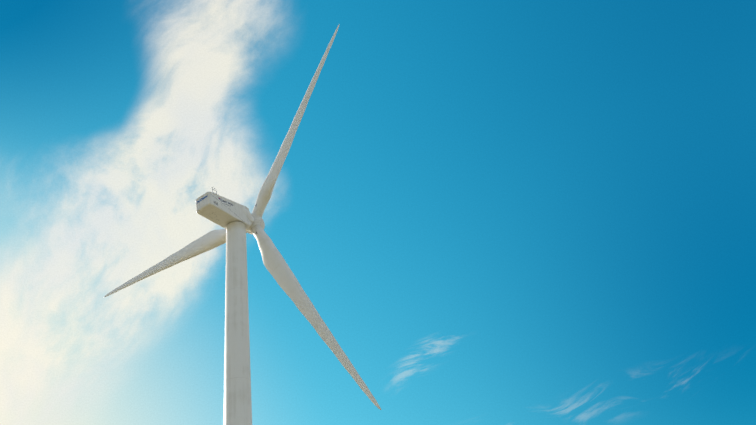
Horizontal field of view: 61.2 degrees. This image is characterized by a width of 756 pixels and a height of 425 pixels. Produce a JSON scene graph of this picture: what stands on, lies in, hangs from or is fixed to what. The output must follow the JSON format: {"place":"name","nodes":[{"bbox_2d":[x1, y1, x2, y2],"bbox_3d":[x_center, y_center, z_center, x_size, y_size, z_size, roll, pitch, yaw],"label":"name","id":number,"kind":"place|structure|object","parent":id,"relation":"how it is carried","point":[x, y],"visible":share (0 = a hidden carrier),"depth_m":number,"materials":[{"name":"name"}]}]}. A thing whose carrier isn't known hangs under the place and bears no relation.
{"place":"outdoors","nodes":[
{"label":"outdoors","id":0,"kind":"place"},
{"bbox_2d":[224,221,251,424],"bbox_3d":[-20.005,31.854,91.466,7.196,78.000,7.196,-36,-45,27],"label":"tower","id":1,"kind":"structure","parent":0,"point":[237,394],"depth_m":100.28,"materials":[{"name":"metal"}]},
{"bbox_2d":[196,193,252,228],"bbox_3d":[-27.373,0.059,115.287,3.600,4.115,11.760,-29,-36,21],"label":"nacelle","id":2,"kind":"object","parent":1,"relation":"on","point":[206,207],"visible":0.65,"depth_m":112.54,"materials":[{"name":"metal"}]},
{"bbox_2d":[195,192,248,209],"bbox_3d":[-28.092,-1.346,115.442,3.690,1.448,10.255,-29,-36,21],"label":"nacelle roof","id":3,"kind":"structure","parent":2,"relation":"attached to","point":[221,197],"depth_m":113.05,"materials":[{"name":"white metal"}]},
{"bbox_2d":[103,24,380,409],"bbox_3d":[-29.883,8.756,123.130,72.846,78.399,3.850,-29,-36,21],"label":"rotor blades","id":4,"kind":"object","parent":2,"relation":"attached to","point":[278,268],"visible":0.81,"depth_m":120.65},
{"bbox_2d":[243,208,253,221],"bbox_3d":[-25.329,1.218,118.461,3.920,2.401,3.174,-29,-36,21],"label":"nacelle shoulders","id":5,"kind":"object","parent":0,"point":[247,213],"visible":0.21,"depth_m":117.60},
{"bbox_2d":[0,0,755,424],"label":"sky","id":6,"kind":"structure","parent":0,"point":[498,212],"materials":[{"name":"blue"}]}
]}

